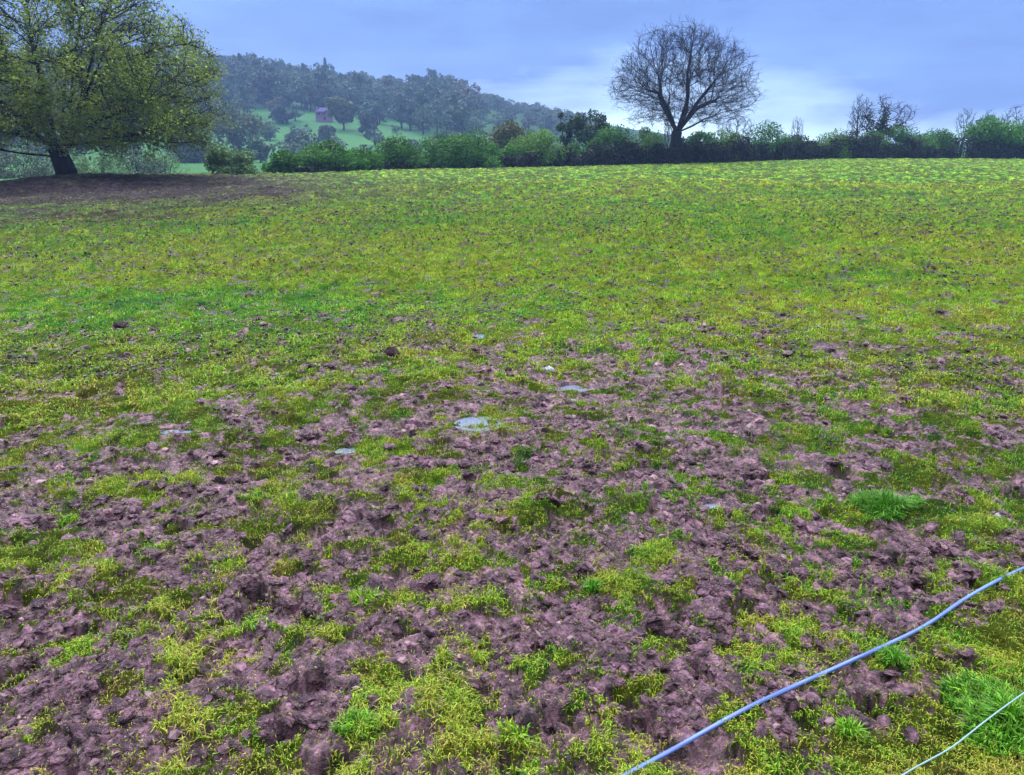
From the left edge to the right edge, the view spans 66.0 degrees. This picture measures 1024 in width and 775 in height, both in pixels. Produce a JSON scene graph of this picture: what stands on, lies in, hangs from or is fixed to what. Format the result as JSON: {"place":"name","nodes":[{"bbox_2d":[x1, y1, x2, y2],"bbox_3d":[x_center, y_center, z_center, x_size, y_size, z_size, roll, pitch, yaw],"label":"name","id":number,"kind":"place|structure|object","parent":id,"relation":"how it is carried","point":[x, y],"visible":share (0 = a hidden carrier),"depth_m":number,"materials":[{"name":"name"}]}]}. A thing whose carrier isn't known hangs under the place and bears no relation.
{"place":"outdoors","nodes":[
{"label":"outdoors","id":0,"kind":"place"},
{"bbox_2d":[0,86,1023,774],"bbox_3d":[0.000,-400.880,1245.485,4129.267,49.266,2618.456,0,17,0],"label":"field ground","id":1,"kind":"structure","parent":0,"point":[316,754],"depth_m":4.73,"materials":[{"name":"green plant"}]},
{"bbox_2d":[0,145,54,178],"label":"bush","id":2,"kind":"object","parent":1,"relation":"on","point":[26,171],"visible":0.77,"depth_m":59.38,"materials":[{"name":"green plant"}]},
{"bbox_2d":[19,149,96,175],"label":"bush","id":3,"kind":"object","parent":1,"relation":"on","point":[52,164],"visible":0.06,"depth_m":86.14,"materials":[{"name":"green plant"}]},
{"bbox_2d":[50,512,79,530],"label":"grass tuft","id":4,"kind":"object","parent":1,"relation":"on","point":[63,520],"visible":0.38,"depth_m":3.47,"materials":[{"name":"green plant"}]},
{"bbox_2d":[73,151,139,173],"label":"bush","id":5,"kind":"object","parent":1,"relation":"on","point":[82,169],"visible":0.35,"depth_m":63.17,"materials":[{"name":"green plant"}]},
{"bbox_2d":[0,0,239,175],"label":"sycamore tree","id":6,"kind":"object","parent":1,"relation":"on","point":[131,94],"visible":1,"depth_m":34.63,"materials":[{"name":"green plant"}]},
{"bbox_2d":[113,321,126,328],"bbox_3d":[-3.498,-0.551,7.037,0.120,0.085,0.108,0,17,0],"label":"mud clod","id":7,"kind":"object","parent":1,"relation":"on","point":[120,324],"visible":0.82,"depth_m":7.01,"materials":[{"name":"soil"}]},
{"bbox_2d":[108,147,165,173],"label":"bush","id":8,"kind":"object","parent":1,"relation":"on","point":[137,164],"visible":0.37,"depth_m":69.23,"materials":[{"name":"green plant"}]},
{"bbox_2d":[147,328,159,331],"bbox_3d":[-3.119,-0.496,6.869,0.104,0.047,0.072,0,17,0],"label":"mud clod","id":9,"kind":"object","parent":1,"relation":"on","point":[154,329],"visible":0.69,"depth_m":6.85,"materials":[{"name":"soil"}]},
{"bbox_2d":[135,146,190,173],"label":"bush","id":10,"kind":"object","parent":1,"relation":"on","point":[172,165],"visible":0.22,"depth_m":75.06,"materials":[{"name":"green plant"}]},
{"bbox_2d":[161,429,191,434],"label":"puddle","id":11,"kind":"object","parent":1,"relation":"on","point":[166,432],"visible":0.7,"depth_m":4.50,"materials":[{"name":"grey liquid"}]},
{"bbox_2d":[164,135,215,162],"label":"bush","id":12,"kind":"object","parent":1,"relation":"on","point":[191,155],"visible":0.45,"depth_m":142.12,"materials":[{"name":"green plant"}]},
{"bbox_2d":[203,141,259,174],"bbox_3d":[-15.867,-12.862,44.614,3.140,2.035,3.062,-8,19,-25],"label":"hedge shrub","id":13,"kind":"object","parent":1,"relation":"on","point":[233,163],"visible":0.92,"depth_m":44.00,"materials":[{"name":"green plant"}]},
{"bbox_2d":[200,99,271,151],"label":"hillside tree","id":14,"kind":"object","parent":1,"relation":"on","point":[246,123],"visible":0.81,"depth_m":160.19,"materials":[{"name":"green plant"}]},
{"bbox_2d":[247,136,275,161],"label":"hillside tree","id":15,"kind":"object","parent":1,"relation":"on","point":[262,151],"visible":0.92,"depth_m":143.06,"materials":[{"name":"green plant"}]},
{"bbox_2d":[244,70,284,107],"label":"hillside tree","id":16,"kind":"object","parent":1,"relation":"on","point":[256,82],"visible":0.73,"depth_m":278.89,"materials":[{"name":"green plant"}]},
{"bbox_2d":[259,149,303,172],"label":"hedge shrub","id":17,"kind":"object","parent":1,"relation":"on","point":[283,161],"visible":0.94,"depth_m":47.16,"materials":[{"name":"green plant"}]},
{"bbox_2d":[268,106,295,122],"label":"hillside tree","id":18,"kind":"object","parent":1,"relation":"on","point":[280,114],"visible":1,"depth_m":244.57,"materials":[{"name":"green plant"}]},
{"bbox_2d":[284,128,308,149],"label":"hillside tree","id":19,"kind":"object","parent":1,"relation":"on","point":[288,136],"visible":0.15,"depth_m":180.82,"materials":[{"name":"green plant"}]},
{"bbox_2d":[291,106,308,109],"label":"hillside tree","id":20,"kind":"object","parent":1,"relation":"on","point":[303,107],"visible":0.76,"depth_m":282.20,"materials":[{"name":"green plant"}]},
{"bbox_2d":[0,45,604,159],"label":"hillside wood","id":21,"kind":"object","parent":1,"relation":"on","point":[450,102],"visible":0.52,"depth_m":279.57,"materials":[{"name":"green plant"}]},
{"bbox_2d":[314,106,332,121],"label":"house","id":22,"kind":"structure","parent":1,"relation":"on","point":[320,114],"depth_m":255.90,"materials":[{"name":"pink"}]},
{"bbox_2d":[317,124,336,141],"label":"hillside tree","id":23,"kind":"object","parent":1,"relation":"on","point":[325,132],"visible":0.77,"depth_m":203.82,"materials":[{"name":"green plant"}]},
{"bbox_2d":[296,139,362,170],"bbox_3d":[-12.116,-14.567,49.641,4.475,2.122,3.509,4,18,14],"label":"hedge shrub","id":24,"kind":"object","parent":1,"relation":"on","point":[326,154],"visible":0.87,"depth_m":49.13,"materials":[{"name":"green plant"}]},
{"bbox_2d":[324,95,358,129],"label":"hillside tree","id":25,"kind":"object","parent":1,"relation":"on","point":[341,109],"visible":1,"depth_m":234.74,"materials":[{"name":"green plant"}]},
{"bbox_2d":[334,448,355,452],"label":"puddle","id":26,"kind":"object","parent":1,"relation":"on","point":[343,449],"visible":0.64,"depth_m":4.39,"materials":[{"name":"grey liquid"}]},
{"bbox_2d":[329,706,380,742],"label":"grass tuft","id":27,"kind":"object","parent":1,"relation":"on","point":[352,715],"visible":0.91,"depth_m":2.19,"materials":[{"name":"green plant"}]},
{"bbox_2d":[343,585,383,609],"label":"grass tuft","id":28,"kind":"object","parent":1,"relation":"on","point":[367,594],"visible":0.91,"depth_m":2.86,"materials":[{"name":"green plant"}]},
{"bbox_2d":[344,147,384,169],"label":"hedge shrub","id":29,"kind":"object","parent":1,"relation":"on","point":[369,158],"visible":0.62,"depth_m":51.53,"materials":[{"name":"green plant"}]},
{"bbox_2d":[357,110,378,133],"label":"hillside tree","id":30,"kind":"object","parent":1,"relation":"on","point":[366,119],"visible":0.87,"depth_m":226.96,"materials":[{"name":"green plant"}]},
{"bbox_2d":[384,346,398,357],"bbox_3d":[-0.942,-0.261,6.166,0.130,0.133,0.114,0,17,0],"label":"mud clod","id":31,"kind":"object","parent":1,"relation":"on","point":[392,351],"visible":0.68,"depth_m":6.12,"materials":[{"name":"soil"}]},
{"bbox_2d":[372,133,429,168],"bbox_3d":[-8.144,-16.169,54.192,4.088,2.665,4.132,-13,21,-36],"label":"hedge shrub","id":32,"kind":"object","parent":1,"relation":"on","point":[395,149],"visible":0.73,"depth_m":53.47,"materials":[{"name":"green plant"}]},
{"bbox_2d":[409,125,504,167],"bbox_3d":[-4.036,-17.192,56.426,7.116,3.144,6.220,0,17,0],"label":"hedge shrub","id":33,"kind":"object","parent":1,"relation":"on","point":[458,153],"visible":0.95,"depth_m":55.56,"materials":[{"name":"green plant"}]},
{"bbox_2d":[454,416,501,430],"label":"puddle","id":34,"kind":"object","parent":1,"relation":"on","point":[469,420],"visible":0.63,"depth_m":4.74,"materials":[{"name":"grey liquid"}]},
{"bbox_2d":[483,118,530,154],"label":"leafy tree","id":35,"kind":"object","parent":1,"relation":"on","point":[503,133],"visible":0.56,"depth_m":73.48,"materials":[{"name":"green plant"}]},
{"bbox_2d":[493,143,520,164],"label":"hedge shrub","id":36,"kind":"object","parent":1,"relation":"on","point":[510,149],"visible":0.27,"depth_m":58.61,"materials":[{"name":"green plant"}]},
{"bbox_2d":[0,240,1016,771],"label":"soil crumbs","id":37,"kind":"object","parent":1,"relation":"on","point":[174,734],"visible":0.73,"depth_m":3.09,"materials":[{"name":"brown soil"}]},
{"bbox_2d":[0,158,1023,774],"bbox_3d":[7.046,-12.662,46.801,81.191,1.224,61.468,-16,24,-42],"label":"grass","id":38,"kind":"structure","parent":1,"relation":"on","point":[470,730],"depth_m":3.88,"materials":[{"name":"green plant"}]},
{"bbox_2d":[0,272,1023,774],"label":"soil clods","id":39,"kind":"object","parent":1,"relation":"on","point":[26,758],"visible":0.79,"depth_m":2.93,"materials":[{"name":"brown soil"}]},
{"bbox_2d":[0,164,1023,394],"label":"soil lumps","id":40,"kind":"object","parent":1,"relation":"on","point":[160,361],"visible":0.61,"depth_m":8.87,"materials":[{"name":"brown soil"}]},
{"bbox_2d":[491,716,543,769],"bbox_3d":[0.017,0.989,2.196,0.154,0.124,0.142,0,17,0],"label":"grass tuft","id":41,"kind":"object","parent":1,"relation":"on","point":[512,724],"visible":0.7,"depth_m":2.20,"materials":[{"name":"green plant"}]},
{"bbox_2d":[505,128,568,166],"bbox_3d":[2.353,-18.277,60.217,4.996,3.027,4.620,-10,20,-28],"label":"hedge shrub","id":42,"kind":"object","parent":1,"relation":"on","point":[533,145],"visible":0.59,"depth_m":59.16,"materials":[{"name":"green plant"}]},
{"bbox_2d":[543,365,553,373],"bbox_3d":[0.265,-0.124,5.672,0.080,0.067,0.061,0,17,0],"label":"stone","id":43,"kind":"object","parent":1,"relation":"on","point":[549,368],"visible":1,"depth_m":5.65,"materials":[{"name":"white stone"}]},
{"bbox_2d":[556,112,575,146],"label":"leafy tree","id":44,"kind":"object","parent":1,"relation":"on","point":[569,127],"visible":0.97,"depth_m":70.24,"materials":[{"name":"green plant"}]},
{"bbox_2d":[562,140,585,155],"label":"hedge shrub","id":45,"kind":"object","parent":1,"relation":"on","point":[579,149],"visible":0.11,"depth_m":61.36,"materials":[{"name":"green plant"}]},
{"bbox_2d":[560,385,588,391],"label":"puddle","id":46,"kind":"object","parent":1,"relation":"on","point":[569,387],"visible":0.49,"depth_m":5.41,"materials":[{"name":"blue liquid"}]},
{"bbox_2d":[567,109,612,150],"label":"leafy tree","id":47,"kind":"object","parent":1,"relation":"on","point":[582,134],"visible":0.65,"depth_m":69.62,"materials":[{"name":"green plant"}]},
{"bbox_2d":[580,576,603,594],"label":"grass tuft","id":48,"kind":"object","parent":1,"relation":"on","point":[588,587],"visible":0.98,"depth_m":2.92,"materials":[{"name":"green plant"}]},
{"bbox_2d":[583,124,636,164],"bbox_3d":[7.926,-19.418,62.831,4.613,3.554,3.892,0,17,0],"label":"hedge shrub","id":49,"kind":"object","parent":1,"relation":"on","point":[618,136],"visible":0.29,"depth_m":62.35,"materials":[{"name":"green plant"}]},
{"bbox_2d":[630,126,671,163],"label":"hedge shrub","id":50,"kind":"object","parent":1,"relation":"on","point":[653,138],"visible":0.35,"depth_m":63.36,"materials":[{"name":"green plant"}]},
{"bbox_2d":[294,130,1023,172],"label":"hedge","id":51,"kind":"object","parent":1,"relation":"on","point":[596,154],"visible":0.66,"depth_m":65.35,"materials":[{"name":"green plant"}]},
{"bbox_2d":[663,119,674,147],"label":"bare tree","id":52,"kind":"object","parent":1,"relation":"on","point":[668,132],"visible":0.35,"depth_m":85.64,"materials":[{"name":"brown plant"}]},
{"bbox_2d":[601,14,767,163],"bbox_3d":[13.636,-23.174,61.812,13.037,11.324,11.027,0,17,0],"label":"bare tree","id":53,"kind":"object","parent":1,"relation":"on","point":[678,129],"visible":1,"depth_m":60.61,"materials":[{"name":"brown plant"}]},
{"bbox_2d":[686,130,719,152],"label":"hedge shrub","id":54,"kind":"object","parent":1,"relation":"on","point":[700,136],"visible":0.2,"depth_m":65.45,"materials":[{"name":"green plant"}]},
{"bbox_2d":[703,504,719,508],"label":"puddle","id":55,"kind":"object","parent":1,"relation":"on","point":[711,505],"visible":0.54,"depth_m":3.60,"materials":[{"name":"blue liquid"}]},
{"bbox_2d":[712,128,752,161],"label":"hedge shrub","id":56,"kind":"object","parent":1,"relation":"on","point":[725,138],"visible":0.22,"depth_m":66.42,"materials":[{"name":"green plant"}]},
{"bbox_2d":[718,111,754,140],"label":"bare tree","id":57,"kind":"object","parent":1,"relation":"on","point":[738,122],"visible":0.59,"depth_m":68.23,"materials":[{"name":"brown plant"}]},
{"bbox_2d":[742,119,793,159],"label":"hedge shrub","id":58,"kind":"object","parent":1,"relation":"on","point":[763,138],"visible":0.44,"depth_m":67.86,"materials":[{"name":"green plant"}]},
{"bbox_2d":[772,133,814,159],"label":"hedge shrub","id":59,"kind":"object","parent":1,"relation":"on","point":[796,140],"visible":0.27,"depth_m":68.89,"materials":[{"name":"green plant"}]},
{"bbox_2d":[789,118,803,136],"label":"bare tree","id":60,"kind":"object","parent":1,"relation":"on","point":[798,132],"visible":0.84,"depth_m":69.35,"materials":[{"name":"brown plant"}]},
{"bbox_2d":[620,566,1023,774],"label":"water pipe","id":61,"kind":"object","parent":1,"relation":"on","point":[676,747],"visible":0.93,"depth_m":2.38,"materials":[{"name":"blue plastic"}]},
{"bbox_2d":[809,128,857,158],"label":"hedge shrub","id":62,"kind":"object","parent":1,"relation":"on","point":[827,142],"visible":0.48,"depth_m":70.11,"materials":[{"name":"green plant"}]},
{"bbox_2d":[832,714,876,743],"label":"grass tuft","id":63,"kind":"object","parent":1,"relation":"on","point":[848,725],"visible":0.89,"depth_m":2.18,"materials":[{"name":"green plant"}]},
{"bbox_2d":[846,92,870,139],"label":"bare tree","id":64,"kind":"object","parent":1,"relation":"on","point":[855,121],"visible":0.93,"depth_m":71.93,"materials":[{"name":"brown plant"}]},
{"bbox_2d":[849,128,902,157],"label":"hedge shrub","id":65,"kind":"object","parent":1,"relation":"on","point":[877,134],"visible":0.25,"depth_m":70.96,"materials":[{"name":"green plant"}]},
{"bbox_2d":[847,96,919,140],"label":"bare tree","id":66,"kind":"object","parent":1,"relation":"on","point":[884,119],"visible":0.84,"depth_m":72.57,"materials":[{"name":"brown plant"}]},
{"bbox_2d":[845,487,925,521],"bbox_3d":[1.707,0.547,3.574,0.369,0.179,0.319,0,17,0],"label":"grass tuft","id":67,"kind":"object","parent":1,"relation":"on","point":[872,502],"visible":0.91,"depth_m":3.56,"materials":[{"name":"green plant"}]},
{"bbox_2d":[874,643,914,671],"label":"grass tuft","id":68,"kind":"object","parent":1,"relation":"on","point":[894,654],"visible":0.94,"depth_m":2.49,"materials":[{"name":"green plant"}]},
{"bbox_2d":[887,124,929,157],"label":"hedge shrub","id":69,"kind":"object","parent":1,"relation":"on","point":[899,136],"visible":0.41,"depth_m":71.43,"materials":[{"name":"green plant"}]},
{"bbox_2d":[916,128,962,150],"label":"hedge shrub","id":70,"kind":"object","parent":1,"relation":"on","point":[944,139],"visible":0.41,"depth_m":71.70,"materials":[{"name":"green plant"}]},
{"bbox_2d":[902,692,1023,774],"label":"twine","id":71,"kind":"object","parent":1,"relation":"on","point":[964,737],"visible":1,"depth_m":2.09,"materials":[{"name":"white"}]},
{"bbox_2d":[955,109,977,155],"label":"bare tree","id":72,"kind":"object","parent":1,"relation":"on","point":[961,125],"visible":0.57,"depth_m":74.97,"materials":[{"name":"brown plant"}]},
{"bbox_2d":[933,666,1023,760],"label":"grass tuft","id":73,"kind":"object","parent":1,"relation":"on","point":[993,695],"visible":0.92,"depth_m":2.27,"materials":[{"name":"green plant"}]},
{"bbox_2d":[960,115,1023,151],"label":"shrub","id":74,"kind":"object","parent":1,"relation":"on","point":[988,128],"visible":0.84,"depth_m":71.41,"materials":[{"name":"green plant"}]},
{"bbox_2d":[997,104,1023,125],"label":"bare tree","id":75,"kind":"object","parent":1,"relation":"on","point":[1018,117],"visible":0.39,"depth_m":75.78,"materials":[{"name":"plant"}]},
{"bbox_2d":[0,0,1023,142],"label":"sky","id":76,"kind":"structure","parent":0,"point":[945,58],"materials":[{"name":"blue"}]}
]}

